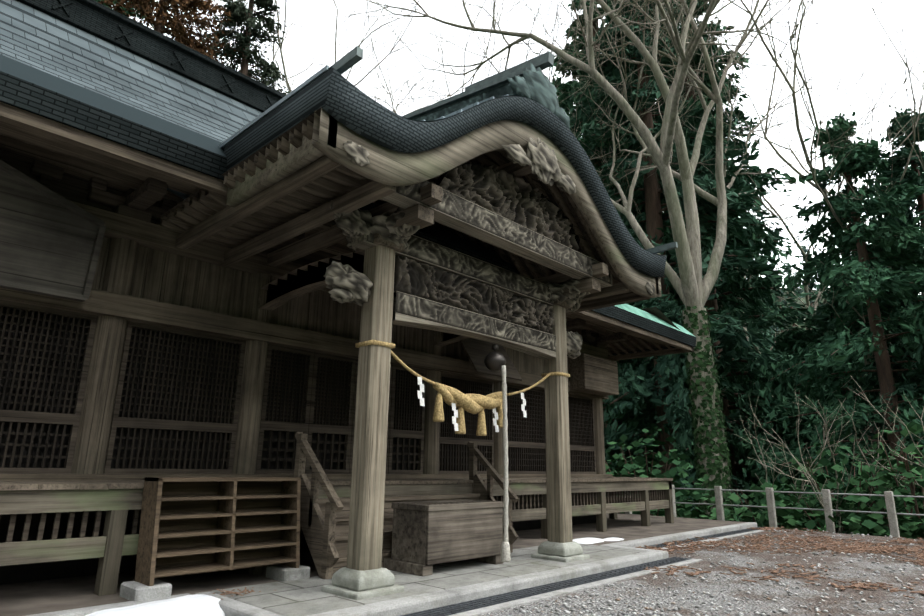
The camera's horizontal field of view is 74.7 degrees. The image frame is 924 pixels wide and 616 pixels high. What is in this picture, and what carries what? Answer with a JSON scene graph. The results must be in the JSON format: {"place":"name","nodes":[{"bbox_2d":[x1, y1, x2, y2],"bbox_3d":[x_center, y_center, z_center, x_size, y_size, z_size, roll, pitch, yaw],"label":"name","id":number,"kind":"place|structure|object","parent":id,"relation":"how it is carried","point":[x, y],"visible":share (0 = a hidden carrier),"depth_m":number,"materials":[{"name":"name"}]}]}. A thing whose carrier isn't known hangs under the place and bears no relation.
{"place":"outdoors","nodes":[
{"label":"outdoors","id":0,"kind":"place"},
{"bbox_2d":[91,237,568,380],"bbox_3d":[-1.528,0.200,8.679,0.114,0.620,12.739,-13,-20,42],"label":"wall panel","id":1,"kind":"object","parent":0,"point":[167,277],"depth_m":7.36,"materials":[{"name":"brown wood"}]},
{"bbox_2d":[71,238,605,473],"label":"hall posts","id":2,"kind":"object","parent":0,"point":[91,446],"visible":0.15,"depth_m":6.58,"materials":[{"name":"brown wood"}]},
{"bbox_2d":[0,148,626,348],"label":"hall brackets","id":3,"kind":"object","parent":2,"relation":"on","point":[140,201],"visible":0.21,"depth_m":6.40,"materials":[{"name":"brown wood"}]},
{"bbox_2d":[0,128,628,480],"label":"hall beams","id":4,"kind":"structure","parent":2,"relation":"attached to","point":[133,308],"depth_m":6.70,"materials":[{"name":"brown wood"}]},
{"bbox_2d":[1,154,590,344],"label":"hall frieze board","id":5,"kind":"object","parent":4,"relation":"attached to","point":[68,186],"depth_m":6.29,"materials":[{"name":"brown wood"}]},
{"bbox_2d":[318,493,479,573],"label":"stair treads","id":6,"kind":"object","parent":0,"point":[341,531],"visible":0.1,"depth_m":6.66,"materials":[{"name":"brown wood"}]},
{"bbox_2d":[167,65,656,253],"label":"porch roof seams","id":7,"kind":"object","parent":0,"point":[299,88],"visible":0.04,"depth_m":5.34,"materials":[{"name":"grey metal"}]},
{"bbox_2d":[167,66,658,254],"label":"porch roof","id":8,"kind":"structure","parent":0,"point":[182,195],"depth_m":6.79,"materials":[{"name":"grey metal"}]},
{"bbox_2d":[175,155,649,313],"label":"roof beams","id":9,"kind":"structure","parent":8,"relation":"attached to","point":[431,195],"depth_m":6.23,"materials":[{"name":"brown wood"}]},
{"bbox_2d":[156,119,621,283],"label":"porch curved rafters","id":10,"kind":"object","parent":9,"relation":"on","point":[327,187],"visible":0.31,"depth_m":6.33,"materials":[{"name":"brown wood"}]},
{"bbox_2d":[160,108,616,279],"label":"porch roof deck","id":11,"kind":"structure","parent":10,"relation":"on","point":[285,135],"depth_m":7.79,"materials":[{"name":"brown wood"}]},
{"bbox_2d":[226,107,661,297],"bbox_3d":[0.277,-1.196,7.295,1.660,1.426,5.700,-13,-20,42],"label":"bargeboard","id":12,"kind":"object","parent":9,"relation":"attached to","point":[332,135],"visible":0.75,"depth_m":5.54,"materials":[{"name":"brown wood"}]},
{"bbox_2d":[343,137,655,296],"bbox_3d":[0.911,-1.269,6.699,0.111,1.295,5.300,-13,-20,42],"label":"gable carving","id":13,"kind":"object","parent":12,"relation":"attached to","point":[539,158],"visible":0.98,"depth_m":6.66},
{"bbox_2d":[436,162,579,250],"bbox_3d":[0.638,-1.223,6.947,0.138,0.620,2.500,-13,-20,42],"label":"carved gable panel","id":14,"kind":"object","parent":9,"relation":"attached to","point":[510,196],"visible":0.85,"depth_m":6.84,"materials":[{"name":"brown wood"}]},
{"bbox_2d":[351,181,612,359],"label":"porch beams","id":15,"kind":"structure","parent":8,"relation":"attached to","point":[403,202],"depth_m":6.61,"materials":[{"name":"brown wood"}]},
{"bbox_2d":[324,200,590,358],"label":"porch kibana carvings","id":16,"kind":"object","parent":15,"relation":"attached to","point":[347,283],"visible":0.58,"depth_m":5.79,"materials":[{"name":"brown wood"}]},
{"bbox_2d":[394,255,554,333],"bbox_3d":[0.281,-0.101,6.989,0.106,0.390,2.690,-13,-20,42],"label":"carved panel","id":17,"kind":"object","parent":15,"relation":"attached to","point":[418,279],"visible":0.96,"depth_m":6.79,"materials":[{"name":"brown wood"}]},
{"bbox_2d":[484,344,505,370],"bbox_3d":[0.386,0.584,7.083,0.265,0.315,0.265,-13,-20,42],"label":"bell","id":18,"kind":"object","parent":15,"relation":"hanging from","point":[494,361],"visible":0.98,"depth_m":6.99,"materials":[{"name":"grey metal"}]},
{"bbox_2d":[500,365,510,561],"bbox_3d":[0.478,1.674,6.692,0.102,2.101,0.102,-5,-16,20],"label":"bell rope","id":19,"kind":"object","parent":8,"relation":"hanging from","point":[505,552],"visible":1,"depth_m":6.66,"materials":[{"name":"white fabric"}]},
{"bbox_2d":[211,543,646,615],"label":"porch pavement","id":20,"kind":"structure","parent":0,"point":[303,597],"depth_m":5.63,"materials":[{"name":"stone"}]},
{"bbox_2d":[294,432,518,578],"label":"stair rails","id":21,"kind":"object","parent":20,"relation":"on","point":[318,530],"visible":0.88,"depth_m":6.22,"materials":[{"name":"brown wood"}]},
{"bbox_2d":[383,499,503,575],"bbox_3d":[-0.164,2.504,6.722,0.655,0.672,1.260,-13,-20,42],"label":"offertory box","id":22,"kind":"object","parent":20,"relation":"on","point":[426,535],"visible":0.98,"depth_m":6.38,"materials":[{"name":"brown wood"}]},
{"bbox_2d":[321,541,589,599],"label":"pillar base stones","id":23,"kind":"object","parent":20,"relation":"on","point":[354,584],"visible":0.88,"depth_m":5.21,"materials":[{"name":"grey stone"}]},
{"bbox_2d":[224,68,666,276],"bbox_3d":[0.317,-1.466,7.330,1.800,1.408,5.700,-13,-20,42],"label":"roof edge","id":24,"kind":"object","parent":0,"point":[336,95],"visible":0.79,"depth_m":5.51,"materials":[{"name":"grey metal"}]},
{"bbox_2d":[414,64,569,127],"bbox_3d":[-0.690,-2.327,8.565,4.610,1.080,1.181,-13,-20,42],"label":"roof ridge ornament","id":25,"kind":"object","parent":24,"relation":"on","point":[535,84],"visible":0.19,"depth_m":7.06,"materials":[{"name":"metal"}]},
{"bbox_2d":[329,46,677,253],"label":"porch ridge bars","id":26,"kind":"object","parent":24,"relation":"on","point":[348,60],"visible":0.55,"depth_m":7.08,"materials":[{"name":"grey metal"}]},
{"bbox_2d":[346,245,572,570],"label":"wooden pillars","id":27,"kind":"structure","parent":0,"point":[365,535],"depth_m":5.73,"materials":[{"name":"brown wood"}]},
{"bbox_2d":[258,204,600,346],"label":"porch beams","id":28,"kind":"structure","parent":27,"relation":"on","point":[296,283],"depth_m":6.87,"materials":[{"name":"brown wood"}]},
{"bbox_2d":[355,340,569,435],"bbox_3d":[0.194,0.988,6.775,0.270,0.858,3.270,-13,-20,42],"label":"sacred rope","id":29,"kind":"object","parent":27,"relation":"attached to","point":[471,403],"visible":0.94,"depth_m":6.47,"materials":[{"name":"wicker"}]},
{"bbox_2d":[417,377,526,431],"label":"paper streamers","id":30,"kind":"object","parent":29,"relation":"attached to","point":[455,416],"visible":0.85,"depth_m":6.40,"materials":[{"name":"white paper"}]},
{"bbox_2d":[403,65,530,119],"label":"roof ridge","id":31,"kind":"structure","parent":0,"point":[475,91],"depth_m":7.64,"materials":[{"name":"grey metal"}]},
{"bbox_2d":[112,0,923,294],"label":"sky","id":32,"kind":"structure","parent":0,"point":[864,49],"materials":[{"name":"white"}]},
{"bbox_2d":[438,289,923,615],"bbox_3d":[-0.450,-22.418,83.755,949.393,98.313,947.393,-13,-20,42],"label":"ground","id":33,"kind":"structure","parent":0,"point":[807,595],"depth_m":6.13,"materials":[{"name":"gravel"}]},
{"bbox_2d":[94,0,156,23],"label":"tree foliage","id":34,"kind":"object","parent":33,"relation":"on","point":[127,13],"depth_m":34.66,"materials":[{"name":"plant"}]},
{"bbox_2d":[98,0,235,63],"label":"tree","id":35,"kind":"object","parent":33,"relation":"on","point":[185,7],"depth_m":29.97,"materials":[{"name":"plant"}]},
{"bbox_2d":[202,0,289,94],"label":"tree","id":36,"kind":"object","parent":33,"relation":"on","point":[239,10],"depth_m":34.76,"materials":[{"name":"green plant"}]},
{"bbox_2d":[146,0,357,51],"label":"bare tree","id":37,"kind":"object","parent":33,"relation":"on","point":[225,27],"visible":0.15,"depth_m":35.74,"materials":[{"name":"brown plant"}]},
{"bbox_2d":[190,0,488,90],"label":"bare tree","id":38,"kind":"object","parent":33,"relation":"on","point":[275,52],"visible":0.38,"depth_m":47.17,"materials":[{"name":"brown plant"}]},
{"bbox_2d":[85,537,623,615],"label":"snow patches","id":39,"kind":"object","parent":33,"relation":"on","point":[198,605],"visible":0.77,"depth_m":4.57,"materials":[{"name":"white snow"}]},
{"bbox_2d":[0,513,745,615],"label":"platform","id":40,"kind":"structure","parent":33,"relation":"on","point":[34,597],"depth_m":5.65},
{"bbox_2d":[119,564,309,600],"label":"rack foot stones","id":41,"kind":"object","parent":40,"relation":"on","point":[133,591],"visible":0.54,"depth_m":4.93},
{"bbox_2d":[135,477,300,585],"bbox_3d":[-2.172,1.986,5.557,0.420,0.830,1.370,-13,-20,42],"label":"shoe rack","id":42,"kind":"object","parent":41,"relation":"on","point":[193,525],"visible":1,"depth_m":5.52,"materials":[{"name":"brown wood"}]},
{"bbox_2d":[94,489,673,595],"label":"veranda posts","id":43,"kind":"object","parent":40,"relation":"on","point":[107,575],"visible":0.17,"depth_m":5.13,"materials":[{"name":"brown wood"}]},
{"bbox_2d":[0,481,671,565],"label":"veranda beams","id":44,"kind":"structure","parent":43,"relation":"on","point":[28,502],"depth_m":5.13,"materials":[{"name":"brown wood"}]},
{"bbox_2d":[0,489,665,541],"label":"veranda slats","id":45,"kind":"object","parent":44,"relation":"attached to","point":[588,496],"visible":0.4,"depth_m":5.30,"materials":[{"name":"brown wood"}]},
{"bbox_2d":[606,481,671,506],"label":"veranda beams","id":46,"kind":"structure","parent":43,"relation":"on","point":[638,498],"depth_m":13.02,"materials":[{"name":"brown wood"}]},
{"bbox_2d":[0,477,672,490],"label":"veranda floor","id":47,"kind":"structure","parent":46,"relation":"on","point":[73,485],"depth_m":5.90,"materials":[{"name":"brown wood"}]},
{"bbox_3d":[-4.484,1.803,11.132,7.840,4.130,12.744,-13,-20,42],"label":"hall","id":48,"kind":"object","parent":40,"relation":"on","visible":0},
{"bbox_2d":[0,160,105,301],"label":"wall panel","id":49,"kind":"object","parent":48,"relation":"attached to","point":[51,241],"visible":1,"depth_m":5.58,"materials":[{"name":"brown wood"}]},
{"bbox_2d":[0,300,595,473],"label":"lattice frames","id":50,"kind":"structure","parent":48,"relation":"attached to","point":[307,426],"depth_m":7.26,"materials":[{"name":"brown wood"}]},
{"bbox_2d":[0,307,587,470],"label":"shutter backing","id":51,"kind":"object","parent":50,"relation":"attached to","point":[116,442],"depth_m":6.58,"materials":[{"name":"black wood"}]},
{"bbox_2d":[0,305,593,471],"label":"lattice bars","id":52,"kind":"object","parent":50,"relation":"in","point":[530,427],"visible":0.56,"depth_m":7.01,"materials":[{"name":"brown wood"}]},
{"bbox_2d":[0,493,595,584],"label":"underfloor skirt","id":53,"kind":"object","parent":48,"relation":"attached to","point":[19,573],"depth_m":5.71,"materials":[{"name":"brown wood"}]},
{"bbox_2d":[0,134,671,356],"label":"eave rafters","id":54,"kind":"object","parent":48,"relation":"attached to","point":[630,346],"depth_m":13.83,"materials":[{"name":"brown wood"}]},
{"bbox_2d":[0,0,262,142],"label":"roof","id":55,"kind":"structure","parent":54,"relation":"on","point":[41,41],"depth_m":9.49,"materials":[{"name":"grey metal"}]},
{"bbox_2d":[18,0,285,111],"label":"roof ridge","id":56,"kind":"structure","parent":55,"relation":"on","point":[101,21],"depth_m":11.10,"materials":[{"name":"grey metal"}]},
{"bbox_2d":[0,102,693,351],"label":"eave boards","id":57,"kind":"object","parent":54,"relation":"attached to","point":[35,127],"visible":0.39,"depth_m":5.39,"materials":[{"name":"brown wood"}]},
{"bbox_2d":[0,54,694,336],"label":"roof eave lip","id":58,"kind":"object","parent":54,"relation":"attached to","point":[15,68],"visible":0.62,"depth_m":5.41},
{"bbox_2d":[0,71,696,355],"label":"roof eaves","id":59,"kind":"object","parent":54,"relation":"attached to","point":[22,94],"visible":0.37,"depth_m":5.24,"materials":[{"name":"brown wood"}]},
{"bbox_2d":[606,307,679,352],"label":"roof","id":60,"kind":"structure","parent":54,"relation":"on","point":[657,312],"depth_m":12.79,"materials":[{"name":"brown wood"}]},
{"bbox_2d":[608,347,692,360],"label":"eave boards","id":61,"kind":"object","parent":54,"relation":"attached to","point":[648,354],"visible":0.21,"depth_m":13.96,"materials":[{"name":"brown wood"}]},
{"bbox_2d":[460,338,521,380],"bbox_3d":[0.435,0.774,9.878,0.525,0.747,1.100,-13,-20,42],"label":"hanging board","id":62,"kind":"object","parent":48,"relation":"attached to","point":[477,351],"visible":0.5,"depth_m":9.75,"materials":[{"name":"brown wood"}]},
{"bbox_2d":[568,353,618,395],"bbox_3d":[2.703,1.380,12.411,0.380,0.700,1.300,-13,-20,42],"label":"wooden box","id":63,"kind":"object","parent":48,"relation":"attached to","point":[592,374],"depth_m":12.10,"materials":[{"name":"brown wood"}]},
{"bbox_2d":[25,522,756,615],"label":"kerbs","id":64,"kind":"structure","parent":33,"relation":"on","point":[392,607],"depth_m":5.45,"materials":[{"name":"stone"}]},
{"bbox_2d":[233,0,569,115],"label":"bare tree","id":65,"kind":"object","parent":33,"relation":"on","point":[284,69],"visible":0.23,"depth_m":41.83,"materials":[{"name":"brown plant"}]},
{"bbox_2d":[278,0,575,105],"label":"bare tree","id":66,"kind":"object","parent":33,"relation":"on","point":[500,39],"visible":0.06,"depth_m":51.94,"materials":[{"name":"brown plant"}]},
{"bbox_2d":[338,0,565,114],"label":"bare tree","id":67,"kind":"object","parent":33,"relation":"on","point":[469,6],"visible":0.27,"depth_m":53.30,"materials":[{"name":"brown plant"}]},
{"bbox_2d":[547,74,567,109],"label":"tree","id":68,"kind":"object","parent":33,"relation":"on","point":[557,83],"depth_m":44.48,"materials":[{"name":"green plant"}]},
{"bbox_2d":[209,526,923,599],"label":"fallen leaves","id":69,"kind":"object","parent":33,"relation":"on","point":[880,549],"visible":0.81,"depth_m":9.12,"materials":[{"name":"brown plant"}]},
{"bbox_2d":[339,0,849,513],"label":"bare tree","id":70,"kind":"object","parent":33,"relation":"on","point":[691,286],"visible":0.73,"depth_m":20.90,"materials":[{"name":"beige plant"}]},
{"bbox_2d":[679,306,735,520],"bbox_3d":[7.139,3.909,17.697,1.414,8.230,1.538,-13,-20,42],"label":"ivy","id":71,"kind":"object","parent":70,"relation":"on","point":[717,464],"visible":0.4,"depth_m":17.68,"materials":[{"name":"green plant"}]},
{"bbox_2d":[449,530,766,615],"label":"stone curb","id":72,"kind":"structure","parent":33,"relation":"on","point":[496,607],"depth_m":5.92,"materials":[{"name":"concrete"}]},
{"bbox_2d":[400,527,763,615],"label":"drainage channel","id":73,"kind":"object","parent":72,"relation":"in","point":[456,608],"visible":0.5,"depth_m":6.02,"materials":[{"name":"concrete"}]},
{"bbox_2d":[550,0,748,476],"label":"cedar foliage","id":74,"kind":"object","parent":33,"relation":"on","point":[568,86],"depth_m":32.00,"materials":[{"name":"green plant"}]},
{"bbox_2d":[581,0,762,501],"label":"tree","id":75,"kind":"object","parent":33,"relation":"on","point":[664,223],"depth_m":32.17,"materials":[{"name":"green plant"}]},
{"bbox_2d":[566,0,808,520],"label":"cedar foliage","id":76,"kind":"object","parent":33,"relation":"on","point":[641,382],"depth_m":24.08,"materials":[{"name":"green plant"}]},
{"bbox_2d":[513,528,923,615],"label":"loose pebbles","id":77,"kind":"object","parent":33,"relation":"on","point":[763,613],"visible":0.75,"depth_m":5.77,"materials":[{"name":"grey gravel"}]},
{"bbox_2d":[594,1,850,501],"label":"cedar foliage","id":78,"kind":"object","parent":33,"relation":"on","point":[729,379],"depth_m":29.14,"materials":[{"name":"plant"}]},
{"bbox_2d":[603,0,887,515],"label":"cedar foliage","id":79,"kind":"object","parent":33,"relation":"on","point":[751,303],"depth_m":24.61,"materials":[{"name":"green plant"}]},
{"bbox_2d":[574,17,923,463],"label":"bare tree","id":80,"kind":"object","parent":33,"relation":"on","point":[815,303],"visible":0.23,"depth_m":28.36,"materials":[{"name":"brown plant"}]},
{"bbox_2d":[718,258,788,512],"bbox_3d":[17.386,2.886,36.224,11.394,22.484,9.773,-13,-20,42],"label":"tree","id":81,"kind":"object","parent":33,"relation":"on","point":[767,331],"depth_m":35.87,"materials":[{"name":"green plant"}]},
{"bbox_2d":[734,330,788,507],"bbox_3d":[17.312,7.106,32.700,7.826,12.529,8.247,-13,-20,42],"label":"tree","id":82,"kind":"object","parent":33,"relation":"on","point":[772,350],"depth_m":34.14,"materials":[{"name":"green plant"}]},
{"bbox_2d":[625,485,899,537],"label":"fence posts","id":83,"kind":"object","parent":33,"relation":"on","point":[890,508],"visible":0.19,"depth_m":12.23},
{"bbox_2d":[673,488,923,515],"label":"fence rails","id":84,"kind":"object","parent":83,"relation":"attached to","point":[804,493],"visible":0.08,"depth_m":12.49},
{"bbox_2d":[605,416,923,538],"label":"undergrowth","id":85,"kind":"object","parent":33,"relation":"on","point":[873,524],"depth_m":13.29,"materials":[{"name":"green plant"}]},
{"bbox_2d":[622,0,923,467],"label":"bare tree","id":86,"kind":"object","parent":33,"relation":"on","point":[825,192],"visible":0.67,"depth_m":18.78,"materials":[{"name":"brown plant"}]},
{"bbox_2d":[765,274,787,335],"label":"tree","id":87,"kind":"object","parent":33,"relation":"on","point":[773,304],"depth_m":93.09,"materials":[{"name":"green plant"}]},
{"bbox_2d":[782,262,800,330],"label":"tree","id":88,"kind":"object","parent":33,"relation":"on","point":[785,303],"depth_m":122.94,"materials":[{"name":"green plant"}]},
{"bbox_2d":[733,322,860,513],"bbox_3d":[14.992,6.033,25.673,8.512,11.004,8.346,-13,-20,42],"label":"tree","id":89,"kind":"object","parent":33,"relation":"on","point":[791,333],"depth_m":26.16,"materials":[{"name":"green plant"}]},
{"bbox_2d":[788,244,818,301],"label":"tree","id":90,"kind":"object","parent":33,"relation":"on","point":[793,298],"depth_m":145.37,"materials":[{"name":"green plant"}]},
{"bbox_2d":[794,247,817,318],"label":"tree","id":91,"kind":"object","parent":33,"relation":"on","point":[801,291],"depth_m":131.00,"materials":[{"name":"green plant"}]},
{"bbox_2d":[811,285,822,332],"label":"tree","id":92,"kind":"object","parent":33,"relation":"on","point":[815,287],"depth_m":103.03,"materials":[{"name":"green plant"}]},
{"bbox_2d":[730,111,923,530],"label":"tree","id":93,"kind":"object","parent":33,"relation":"on","point":[858,158],"depth_m":17.44,"materials":[{"name":"green plant"}]},
{"bbox_2d":[745,253,910,511],"bbox_3d":[15.393,4.293,24.246,8.549,13.534,8.636,-13,-20,42],"label":"tree","id":94,"kind":"object","parent":33,"relation":"on","point":[828,309],"depth_m":24.91,"materials":[{"name":"plant"}]},
{"bbox_2d":[734,375,923,533],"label":"bare shrub twigs","id":95,"kind":"object","parent":33,"relation":"on","point":[810,477],"visible":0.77,"depth_m":12.88,"materials":[{"name":"brown plant"}]},
{"bbox_2d":[812,102,923,523],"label":"tree","id":96,"kind":"object","parent":33,"relation":"on","point":[899,165],"depth_m":18.77,"materials":[{"name":"green plant"}]},
{"bbox_2d":[839,242,923,466],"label":"tree","id":97,"kind":"object","parent":33,"relation":"on","point":[920,297],"depth_m":24.13,"materials":[{"name":"green plant"}]},
{"bbox_2d":[882,215,923,464],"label":"tree","id":98,"kind":"object","parent":33,"relation":"on","point":[916,221],"visible":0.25,"depth_m":16.81,"materials":[{"name":"green plant"}]},
{"bbox_2d":[815,282,831,332],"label":"tree","id":99,"kind":"object","parent":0,"point":[823,296],"depth_m":103.32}
]}

